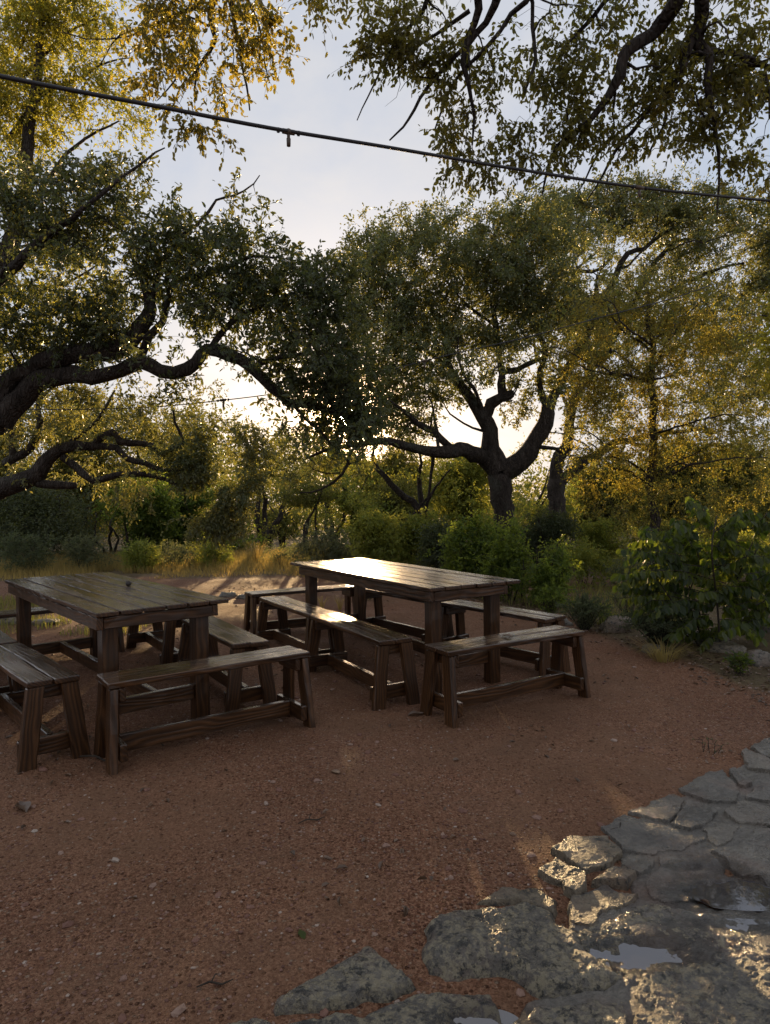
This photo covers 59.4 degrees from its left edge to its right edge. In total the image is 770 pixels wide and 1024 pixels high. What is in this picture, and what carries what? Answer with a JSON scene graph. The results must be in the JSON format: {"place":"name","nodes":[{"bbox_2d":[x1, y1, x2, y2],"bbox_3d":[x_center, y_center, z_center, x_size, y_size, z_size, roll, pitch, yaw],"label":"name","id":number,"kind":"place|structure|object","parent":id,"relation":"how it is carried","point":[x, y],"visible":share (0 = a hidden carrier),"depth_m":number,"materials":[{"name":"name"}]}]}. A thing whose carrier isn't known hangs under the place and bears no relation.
{"place":"outdoors","nodes":[
{"label":"outdoors","id":0,"kind":"place"},
{"bbox_2d":[0,591,202,635],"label":"weedy grass","id":1,"kind":"structure","parent":0,"point":[11,602],"depth_m":7.59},
{"bbox_2d":[0,547,444,580],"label":"meadow grass","id":2,"kind":"structure","parent":0,"point":[244,560],"depth_m":13.57,"materials":[{"name":"plant"}]},
{"bbox_2d":[0,504,769,1023],"bbox_3d":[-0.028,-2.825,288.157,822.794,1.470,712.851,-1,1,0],"label":"ground","id":3,"kind":"structure","parent":0,"point":[490,770],"depth_m":2.99,"materials":[{"name":"soil"}]},
{"bbox_2d":[0,617,15,624],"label":"border stone","id":4,"kind":"object","parent":3,"relation":"on","point":[10,619],"visible":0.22,"depth_m":7.63,"materials":[{"name":"beige stone"}]},
{"bbox_2d":[0,630,17,693],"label":"timber bench","id":5,"kind":"object","parent":3,"relation":"on","point":[5,638],"visible":0.29,"depth_m":4.53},
{"bbox_2d":[15,801,30,811],"bbox_3d":[-1.627,1.319,3.028,0.105,0.024,0.062,0,1,24],"label":"stone","id":6,"kind":"object","parent":3,"relation":"on","point":[24,805],"visible":1,"depth_m":3.03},
{"bbox_2d":[0,529,61,572],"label":"shrub","id":7,"kind":"object","parent":3,"relation":"on","point":[10,540],"visible":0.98,"depth_m":13.37,"materials":[{"name":"green plant"}]},
{"bbox_2d":[0,369,65,502],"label":"broadleaf tree","id":8,"kind":"object","parent":3,"relation":"on","point":[4,468],"visible":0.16,"depth_m":18.96,"materials":[{"name":"green plant"}]},
{"bbox_2d":[31,618,59,625],"bbox_3d":[-3.876,1.260,7.684,0.341,0.090,0.276,-1,1,0],"label":"border stone","id":9,"kind":"object","parent":3,"relation":"on","point":[40,621],"visible":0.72,"depth_m":7.62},
{"bbox_2d":[0,642,90,772],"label":"timber bench","id":10,"kind":"object","parent":3,"relation":"on","point":[36,677],"visible":0.97,"depth_m":3.61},
{"bbox_2d":[0,465,99,561],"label":"juniper tree","id":11,"kind":"object","parent":3,"relation":"on","point":[24,511],"visible":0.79,"depth_m":15.69,"materials":[{"name":"green plant"}]},
{"bbox_2d":[0,607,124,651],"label":"timber bench","id":12,"kind":"object","parent":3,"relation":"on","point":[12,613],"visible":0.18,"depth_m":5.83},
{"bbox_2d":[0,0,158,391],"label":"elm tree","id":13,"kind":"object","parent":3,"relation":"on","point":[24,134],"visible":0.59,"depth_m":9.26,"materials":[{"name":"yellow plant"}]},
{"bbox_2d":[19,383,154,547],"bbox_3d":[-9.247,-1.456,20.849,4.644,5.799,3.746,-1,1,0],"label":"broadleaf tree","id":14,"kind":"object","parent":3,"relation":"on","point":[105,458],"visible":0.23,"depth_m":20.40,"materials":[{"name":"green plant"}]},
{"bbox_2d":[57,530,120,568],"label":"shrub","id":15,"kind":"object","parent":3,"relation":"on","point":[78,548],"visible":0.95,"depth_m":13.96,"materials":[{"name":"green plant"}]},
{"bbox_2d":[56,486,158,554],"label":"juniper tree","id":16,"kind":"object","parent":3,"relation":"on","point":[87,524],"visible":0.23,"depth_m":17.98,"materials":[{"name":"green plant"}]},
{"bbox_2d":[4,572,228,735],"bbox_3d":[-2.020,0.937,4.842,0.814,0.793,2.280,-1,1,-41],"label":"picnic table","id":17,"kind":"object","parent":3,"relation":"on","point":[97,603],"visible":0.96,"depth_m":4.20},
{"bbox_2d":[115,536,164,571],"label":"shrub","id":18,"kind":"object","parent":3,"relation":"on","point":[142,556],"visible":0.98,"depth_m":13.41,"materials":[{"name":"green plant"}]},
{"bbox_2d":[89,468,190,553],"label":"broadleaf tree","id":19,"kind":"object","parent":3,"relation":"on","point":[163,507],"visible":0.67,"depth_m":16.69,"materials":[{"name":"green plant"}]},
{"bbox_2d":[0,361,282,550],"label":"live oak","id":20,"kind":"object","parent":3,"relation":"on","point":[196,471],"visible":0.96,"depth_m":8.94,"materials":[{"name":"green plant"}]},
{"bbox_2d":[126,609,181,664],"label":"timber bench","id":21,"kind":"object","parent":3,"relation":"on","point":[158,637],"visible":0.34,"depth_m":5.96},
{"bbox_2d":[112,378,211,542],"bbox_3d":[-7.642,-1.512,23.046,3.902,5.892,3.684,-1,1,-30],"label":"broadleaf tree","id":22,"kind":"object","parent":3,"relation":"on","point":[158,433],"visible":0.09,"depth_m":22.52,"materials":[{"name":"green plant"}]},
{"bbox_2d":[151,537,198,569],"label":"shrub","id":23,"kind":"object","parent":3,"relation":"on","point":[177,553],"visible":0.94,"depth_m":13.71,"materials":[{"name":"green plant"}]},
{"bbox_2d":[158,475,223,550],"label":"broadleaf tree","id":24,"kind":"object","parent":3,"relation":"on","point":[201,502],"visible":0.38,"depth_m":17.96,"materials":[{"name":"green plant"}]},
{"bbox_2d":[0,131,402,469],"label":"live oak","id":25,"kind":"object","parent":3,"relation":"on","point":[102,338],"visible":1,"depth_m":6.29,"materials":[{"name":"green plant"}]},
{"bbox_2d":[28,284,711,409],"bbox_3d":[-1.046,-1.833,7.364,9.531,1.401,0.624,-1,1,0],"label":"string light cable","id":26,"kind":"object","parent":25,"relation":"attached to","point":[422,361],"visible":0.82,"depth_m":7.28,"materials":[{"name":"black rubber"}]},
{"bbox_2d":[93,645,315,775],"bbox_3d":[-1.005,1.097,3.873,1.194,0.476,0.366,-1,1,-36],"label":"timber bench","id":27,"kind":"object","parent":3,"relation":"on","point":[108,740],"visible":0.94,"depth_m":3.78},
{"bbox_2d":[184,537,235,568],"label":"shrub","id":28,"kind":"object","parent":3,"relation":"on","point":[209,551],"visible":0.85,"depth_m":13.92,"materials":[{"name":"green plant"}]},
{"bbox_2d":[196,973,232,987],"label":"fallen twig","id":29,"kind":"object","parent":3,"relation":"on","point":[214,982],"visible":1,"depth_m":1.90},
{"bbox_2d":[177,616,276,711],"bbox_3d":[-1.184,1.081,4.902,0.365,0.476,1.192,-1,1,-32],"label":"timber bench","id":30,"kind":"object","parent":3,"relation":"on","point":[236,639],"visible":0.64,"depth_m":4.48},
{"bbox_2d":[218,592,236,597],"bbox_3d":[-2.269,1.205,9.671,0.277,0.118,0.211,-1,1,0],"label":"border stone","id":31,"kind":"object","parent":3,"relation":"on","point":[227,594],"visible":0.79,"depth_m":9.62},
{"bbox_2d":[209,476,277,551],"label":"broadleaf tree","id":32,"kind":"object","parent":3,"relation":"on","point":[247,540],"visible":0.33,"depth_m":18.93,"materials":[{"name":"green plant"}]},
{"bbox_2d":[210,395,304,549],"bbox_3d":[-3.995,-1.260,21.730,3.138,5.268,2.570,-1,1,-20],"label":"broadleaf tree","id":33,"kind":"object","parent":3,"relation":"on","point":[271,532],"visible":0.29,"depth_m":21.78,"materials":[{"name":"green plant"}]},
{"bbox_2d":[241,540,275,564],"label":"grass tuft","id":34,"kind":"object","parent":3,"relation":"on","point":[256,552],"visible":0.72,"depth_m":14.49,"materials":[{"name":"plant"}]},
{"bbox_2d":[258,539,303,564],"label":"shrub","id":35,"kind":"object","parent":3,"relation":"on","point":[284,553],"visible":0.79,"depth_m":14.06,"materials":[{"name":"green plant"}]},
{"bbox_2d":[245,470,318,548],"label":"broadleaf tree","id":36,"kind":"object","parent":3,"relation":"on","point":[285,522],"visible":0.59,"depth_m":24.07,"materials":[{"name":"green plant"}]},
{"bbox_2d":[256,596,336,654],"bbox_3d":[-0.798,1.059,6.023,0.365,0.476,1.192,-1,1,-31],"label":"timber bench","id":37,"kind":"object","parent":3,"relation":"on","point":[282,605],"visible":0.68,"depth_m":6.21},
{"bbox_2d":[243,584,353,634],"bbox_3d":[-0.862,1.042,7.085,1.193,0.475,0.364,-1,1,-27],"label":"timber bench","id":38,"kind":"object","parent":3,"relation":"on","point":[252,601],"visible":0.58,"depth_m":6.93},
{"bbox_2d":[264,460,359,551],"bbox_3d":[-1.811,-0.042,17.064,2.390,2.592,1.830,-1,1,0],"label":"broadleaf tree","id":39,"kind":"object","parent":3,"relation":"on","point":[303,500],"visible":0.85,"depth_m":16.78,"materials":[{"name":"green plant"}]},
{"bbox_2d":[286,517,359,569],"bbox_3d":[-0.939,0.648,12.541,1.682,1.133,1.238,-1,1,-24],"label":"shrub","id":40,"kind":"object","parent":3,"relation":"on","point":[323,550],"visible":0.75,"depth_m":12.30,"materials":[{"name":"green plant"}]},
{"bbox_2d":[292,434,388,543],"bbox_3d":[-1.877,-0.870,26.068,4.279,4.483,2.849,-1,1,0],"label":"broadleaf tree","id":41,"kind":"object","parent":3,"relation":"on","point":[332,519],"visible":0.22,"depth_m":25.92,"materials":[{"name":"green plant"}]},
{"bbox_2d":[274,946,415,1016],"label":"limestone slab","id":42,"kind":"structure","parent":3,"relation":"on","point":[367,974],"depth_m":1.86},
{"bbox_2d":[305,455,396,548],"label":"broadleaf tree","id":43,"kind":"object","parent":3,"relation":"on","point":[346,508],"visible":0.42,"depth_m":17.65,"materials":[{"name":"green plant"}]},
{"bbox_2d":[307,613,419,710],"bbox_3d":[-0.205,1.070,4.981,0.366,0.476,1.193,-1,1,-29],"label":"timber bench","id":44,"kind":"object","parent":3,"relation":"on","point":[387,642],"visible":0.95,"depth_m":4.65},
{"bbox_2d":[228,992,501,1023],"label":"limestone slab","id":45,"kind":"structure","parent":3,"relation":"on","point":[436,1008],"depth_m":1.79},
{"bbox_2d":[339,507,405,562],"bbox_3d":[-0.205,0.515,11.477,1.138,1.428,0.965,-1,1,0],"label":"shrub","id":46,"kind":"object","parent":3,"relation":"on","point":[379,530],"visible":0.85,"depth_m":11.35,"materials":[{"name":"green plant"}]},
{"bbox_2d":[0,574,769,1023],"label":"pebbles","id":47,"kind":"object","parent":3,"relation":"on","point":[182,1008],"visible":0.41,"depth_m":2.49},
{"bbox_2d":[5,585,769,916],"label":"leaf litter","id":48,"kind":"object","parent":3,"relation":"on","point":[405,909],"visible":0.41,"depth_m":4.83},
{"bbox_2d":[341,435,439,518],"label":"broadleaf tree","id":49,"kind":"object","parent":3,"relation":"on","point":[402,460],"visible":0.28,"depth_m":27.53,"materials":[{"name":"green plant"}]},
{"bbox_2d":[17,393,766,539],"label":"woodland","id":50,"kind":"object","parent":3,"relation":"on","point":[531,495],"visible":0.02,"depth_m":38.31,"materials":[{"name":"green plant"}]},
{"bbox_2d":[358,459,431,526],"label":"broadleaf tree","id":51,"kind":"object","parent":3,"relation":"on","point":[399,482],"visible":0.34,"depth_m":18.84,"materials":[{"name":"green plant"}]},
{"bbox_2d":[290,558,519,693],"bbox_3d":[0.040,0.899,5.893,0.836,0.792,2.427,-1,1,-31],"label":"picnic table","id":52,"kind":"object","parent":3,"relation":"on","point":[432,588],"visible":0.88,"depth_m":5.07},
{"bbox_2d":[324,450,486,520],"bbox_3d":[0.581,-0.121,14.993,3.924,2.768,1.147,-1,1,0],"label":"tree","id":53,"kind":"object","parent":3,"relation":"on","point":[402,495],"visible":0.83,"depth_m":14.95,"materials":[{"name":"green plant"}]},
{"bbox_2d":[366,588,453,641],"bbox_3d":[0.171,1.037,6.695,0.366,0.476,1.193,-1,1,-36],"label":"timber bench","id":54,"kind":"object","parent":3,"relation":"on","point":[379,619],"visible":0.26,"depth_m":6.77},
{"bbox_2d":[383,506,442,566],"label":"shrub","id":55,"kind":"object","parent":3,"relation":"on","point":[412,522],"visible":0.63,"depth_m":11.87,"materials":[{"name":"green plant"}]},
{"bbox_2d":[62,0,769,215],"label":"live oak","id":56,"kind":"object","parent":3,"relation":"on","point":[695,45],"visible":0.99,"depth_m":3.99,"materials":[{"name":"green plant"}]},
{"bbox_2d":[0,74,769,201],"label":"string light cable","id":57,"kind":"object","parent":56,"relation":"attached to","point":[288,132],"visible":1,"depth_m":2.82,"materials":[{"name":"black rubber"}]},
{"bbox_2d":[412,516,456,569],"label":"shrub","id":58,"kind":"object","parent":3,"relation":"on","point":[429,537],"visible":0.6,"depth_m":10.88,"materials":[{"name":"green plant"}]},
{"bbox_2d":[266,181,645,541],"bbox_3d":[1.641,-3.052,13.750,7.869,8.689,4.760,-1,1,0],"label":"live oak","id":59,"kind":"object","parent":3,"relation":"on","point":[529,298],"visible":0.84,"depth_m":13.53,"materials":[{"name":"green plant"}]},
{"bbox_2d":[420,508,505,576],"bbox_3d":[1.243,0.592,9.586,1.141,1.313,1.177,0,1,37],"label":"shrub","id":60,"kind":"object","parent":3,"relation":"on","point":[461,547],"visible":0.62,"depth_m":9.47,"materials":[{"name":"green plant"}]},
{"bbox_2d":[417,442,512,533],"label":"broadleaf tree","id":61,"kind":"object","parent":3,"relation":"on","point":[473,472],"visible":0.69,"depth_m":24.44,"materials":[{"name":"green plant"}]},
{"bbox_2d":[453,1009,518,1023],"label":"puddle","id":62,"kind":"object","parent":3,"relation":"on","point":[506,1017],"visible":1,"depth_m":1.77,"materials":[{"name":"grey liquid"}]},
{"bbox_2d":[420,625,590,727],"bbox_3d":[0.820,1.069,4.494,1.193,0.475,0.366,-1,1,-31],"label":"timber bench","id":63,"kind":"object","parent":3,"relation":"on","point":[451,702],"visible":0.93,"depth_m":4.40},
{"bbox_2d":[441,599,570,675],"bbox_3d":[0.960,1.047,5.684,0.367,0.475,1.193,-1,1,-39],"label":"timber bench","id":64,"kind":"object","parent":3,"relation":"on","point":[541,660],"visible":0.62,"depth_m":5.47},
{"bbox_2d":[468,510,557,602],"bbox_3d":[1.736,0.611,9.032,1.266,1.280,0.918,-1,1,0],"label":"shrub","id":65,"kind":"object","parent":3,"relation":"on","point":[506,558],"visible":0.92,"depth_m":8.90,"materials":[{"name":"green plant"}]},
{"bbox_2d":[476,887,557,918],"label":"limestone slab","id":66,"kind":"structure","parent":3,"relation":"on","point":[504,896],"depth_m":2.29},
{"bbox_2d":[422,902,622,999],"bbox_3d":[0.396,1.327,2.050,0.678,0.100,0.522,-1,1,0],"label":"slab","id":67,"kind":"object","parent":3,"relation":"on","point":[535,951],"visible":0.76,"depth_m":1.99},
{"bbox_2d":[513,503,582,568],"bbox_3d":[2.938,0.506,12.514,1.399,1.348,1.099,0,1,11],"label":"shrub","id":68,"kind":"object","parent":3,"relation":"on","point":[548,527],"visible":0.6,"depth_m":12.30,"materials":[{"name":"green plant"}]},
{"bbox_2d":[510,432,585,540],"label":"broadleaf tree","id":69,"kind":"object","parent":3,"relation":"on","point":[568,506],"visible":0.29,"depth_m":19.86,"materials":[{"name":"green plant"}]},
{"bbox_2d":[519,530,583,608],"bbox_3d":[2.111,0.747,8.600,0.865,1.012,0.791,-1,1,0],"label":"shrub","id":70,"kind":"object","parent":3,"relation":"on","point":[548,571],"visible":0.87,"depth_m":8.51,"materials":[{"name":"green plant"}]},
{"bbox_2d":[529,582,574,613],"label":"wispy shrub","id":71,"kind":"object","parent":3,"relation":"on","point":[554,595],"visible":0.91,"depth_m":7.75,"materials":[{"name":"green plant"}]},
{"bbox_2d":[537,857,586,887],"bbox_3d":[0.646,1.330,2.433,0.191,0.077,0.178,0,1,45],"label":"loose flagstone","id":72,"kind":"object","parent":3,"relation":"on","point":[555,871],"visible":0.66,"depth_m":2.43,"materials":[{"name":"beige stone"}]},
{"bbox_2d":[513,999,627,1023],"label":"limestone slab","id":73,"kind":"structure","parent":3,"relation":"on","point":[591,1011],"depth_m":1.77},
{"bbox_2d":[562,873,586,898],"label":"stone block","id":74,"kind":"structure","parent":3,"relation":"on","point":[574,885],"depth_m":2.34,"materials":[{"name":"beige stone"}]},
{"bbox_2d":[553,589,618,630],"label":"wispy shrub","id":75,"kind":"object","parent":3,"relation":"on","point":[582,605],"visible":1,"depth_m":6.97,"materials":[{"name":"green plant"}]},
{"bbox_2d":[551,835,622,873],"bbox_3d":[0.774,1.325,2.568,0.294,0.081,0.264,-1,1,0],"label":"loose flagstone","id":76,"kind":"object","parent":3,"relation":"on","point":[588,854],"visible":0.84,"depth_m":2.56,"materials":[{"name":"beige stone"}]},
{"bbox_2d":[562,535,624,587],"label":"shrub","id":77,"kind":"object","parent":3,"relation":"on","point":[590,559],"visible":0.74,"depth_m":10.42,"materials":[{"name":"green plant"}]},
{"bbox_2d":[566,511,630,567],"bbox_3d":[4.104,0.550,13.009,1.370,1.224,1.127,-1,1,0],"label":"shrub","id":78,"kind":"object","parent":3,"relation":"on","point":[596,532],"visible":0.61,"depth_m":12.81,"materials":[{"name":"green plant"}]},
{"bbox_2d":[567,890,637,926],"bbox_3d":[0.705,1.337,2.260,0.357,0.069,0.202,-1,1,-39],"label":"loose flagstone","id":79,"kind":"object","parent":3,"relation":"on","point":[587,910],"visible":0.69,"depth_m":2.25,"materials":[{"name":"beige stone"}]},
{"bbox_2d":[597,603,612,623],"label":"wispy shrub","id":80,"kind":"object","parent":3,"relation":"on","point":[603,619],"visible":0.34,"depth_m":7.27,"materials":[{"name":"green plant"}]},
{"bbox_2d":[565,444,648,537],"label":"broadleaf tree","id":81,"kind":"object","parent":3,"relation":"on","point":[608,512],"visible":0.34,"depth_m":23.47,"materials":[{"name":"green plant"}]},
{"bbox_2d":[591,866,636,890],"bbox_3d":[0.822,1.328,2.396,0.144,0.080,0.212,0,1,45],"label":"loose flagstone","id":82,"kind":"object","parent":3,"relation":"on","point":[619,878],"visible":0.53,"depth_m":2.38,"materials":[{"name":"beige stone"}]},
{"bbox_2d":[599,615,631,633],"bbox_3d":[2.389,1.184,6.958,0.319,0.234,0.261,-1,1,0],"label":"border stone","id":83,"kind":"object","parent":3,"relation":"on","point":[607,624],"visible":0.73,"depth_m":6.87,"materials":[{"name":"beige stone"}]},
{"bbox_2d":[599,589,642,613],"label":"wispy shrub","id":84,"kind":"object","parent":3,"relation":"on","point":[619,606],"visible":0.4,"depth_m":7.73,"materials":[{"name":"green plant"}]},
{"bbox_2d":[600,547,668,590],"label":"shrub","id":85,"kind":"object","parent":3,"relation":"on","point":[621,570],"visible":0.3,"depth_m":9.93,"materials":[{"name":"green plant"}]},
{"bbox_2d":[509,160,769,554],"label":"live oak","id":86,"kind":"object","parent":3,"relation":"on","point":[656,209],"visible":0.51,"depth_m":17.59,"materials":[{"name":"green plant"}]},
{"bbox_2d":[514,738,769,1023],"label":"flagstone paving","id":87,"kind":"structure","parent":3,"relation":"on","point":[708,828],"depth_m":2.52,"materials":[{"name":"stone"}]},
{"bbox_2d":[589,943,681,969],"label":"puddle","id":88,"kind":"object","parent":87,"relation":"on","point":[632,956],"visible":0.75,"depth_m":2.01,"materials":[{"name":"grey liquid"}]},
{"bbox_2d":[687,880,769,910],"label":"puddle","id":89,"kind":"object","parent":87,"relation":"on","point":[742,895],"visible":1,"depth_m":2.31,"materials":[{"name":"grey liquid"}]},
{"bbox_2d":[726,918,769,931],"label":"puddle","id":90,"kind":"object","parent":87,"relation":"on","point":[746,923],"visible":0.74,"depth_m":2.16,"materials":[{"name":"grey liquid"}]},
{"bbox_2d":[517,260,769,570],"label":"elm tree","id":91,"kind":"object","parent":3,"relation":"on","point":[652,369],"visible":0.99,"depth_m":10.82,"materials":[{"name":"green plant"}]},
{"bbox_2d":[614,598,699,646],"bbox_3d":[2.495,1.016,6.145,0.748,0.468,0.677,-1,1,-30],"label":"wispy shrub","id":92,"kind":"object","parent":3,"relation":"on","point":[661,629],"visible":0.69,"depth_m":6.09,"materials":[{"name":"green plant"}]},
{"bbox_2d":[622,514,691,557],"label":"shrub","id":93,"kind":"object","parent":3,"relation":"on","point":[665,526],"visible":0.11,"depth_m":13.90,"materials":[{"name":"green plant"}]},
{"bbox_2d":[620,634,725,662],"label":"grass tuft","id":94,"kind":"object","parent":3,"relation":"on","point":[662,655],"visible":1,"depth_m":5.66,"materials":[{"name":"plant"}]},
{"bbox_2d":[577,904,769,1023],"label":"limestone slab","id":95,"kind":"structure","parent":3,"relation":"on","point":[745,993],"depth_m":1.89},
{"bbox_2d":[627,434,728,534],"bbox_3d":[10.935,-0.984,25.916,4.688,4.534,3.843,-1,1,0],"label":"broadleaf tree","id":96,"kind":"object","parent":3,"relation":"on","point":[703,489],"visible":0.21,"depth_m":25.44,"materials":[{"name":"green plant"}]},
{"bbox_2d":[610,496,769,654],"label":"leafed shrub","id":97,"kind":"object","parent":3,"relation":"on","point":[665,579],"visible":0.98,"depth_m":6.06,"materials":[{"name":"green plant"}]},
{"bbox_2d":[659,530,733,576],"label":"shrub","id":98,"kind":"object","parent":3,"relation":"on","point":[692,559],"visible":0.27,"depth_m":11.32,"materials":[{"name":"green plant"}]},
{"bbox_2d":[692,737,727,754],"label":"wispy shrub","id":99,"kind":"object","parent":3,"relation":"on","point":[709,743],"visible":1,"depth_m":3.62,"materials":[{"name":"plant"}]},
{"bbox_2d":[705,641,746,653],"bbox_3d":[3.036,1.217,6.013,0.387,0.111,0.280,-1,1,0],"label":"border stone","id":100,"kind":"object","parent":3,"relation":"on","point":[722,646],"visible":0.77,"depth_m":5.94,"materials":[{"name":"beige stone"}]},
{"bbox_2d":[698,508,769,555],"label":"shrub","id":101,"kind":"object","parent":3,"relation":"on","point":[712,519],"visible":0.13,"depth_m":14.90,"materials":[{"name":"green plant"}]},
{"bbox_2d":[703,424,769,521],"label":"broadleaf tree","id":102,"kind":"object","parent":3,"relation":"on","point":[750,475],"visible":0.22,"depth_m":27.18,"materials":[{"name":"green plant"}]},
{"bbox_2d":[704,527,769,579],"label":"shrub","id":103,"kind":"object","parent":3,"relation":"on","point":[748,536],"visible":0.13,"depth_m":10.99,"materials":[{"name":"green plant"}]},
{"bbox_2d":[722,650,754,675],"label":"wispy shrub","id":104,"kind":"object","parent":3,"relation":"on","point":[743,659],"visible":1,"depth_m":5.18,"materials":[{"name":"green plant"}]},
{"bbox_2d":[738,290,769,401],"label":"elm tree","id":105,"kind":"object","parent":3,"relation":"on","point":[765,315],"visible":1,"depth_m":8.04,"materials":[{"name":"green plant"}]},
{"bbox_2d":[741,443,769,534],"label":"broadleaf tree","id":106,"kind":"object","parent":3,"relation":"on","point":[763,509],"visible":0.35,"depth_m":20.26,"materials":[{"name":"green plant"}]},
{"bbox_2d":[744,649,769,666],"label":"border stone","id":107,"kind":"object","parent":3,"relation":"on","point":[760,658],"visible":0.75,"depth_m":5.48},
{"bbox_2d":[0,0,769,503],"label":"sky","id":108,"kind":"structure","parent":0,"point":[318,181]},
{"bbox_2d":[407,555,764,627],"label":"undergrowth grass","id":109,"kind":"structure","parent":0,"point":[579,588],"depth_m":9.25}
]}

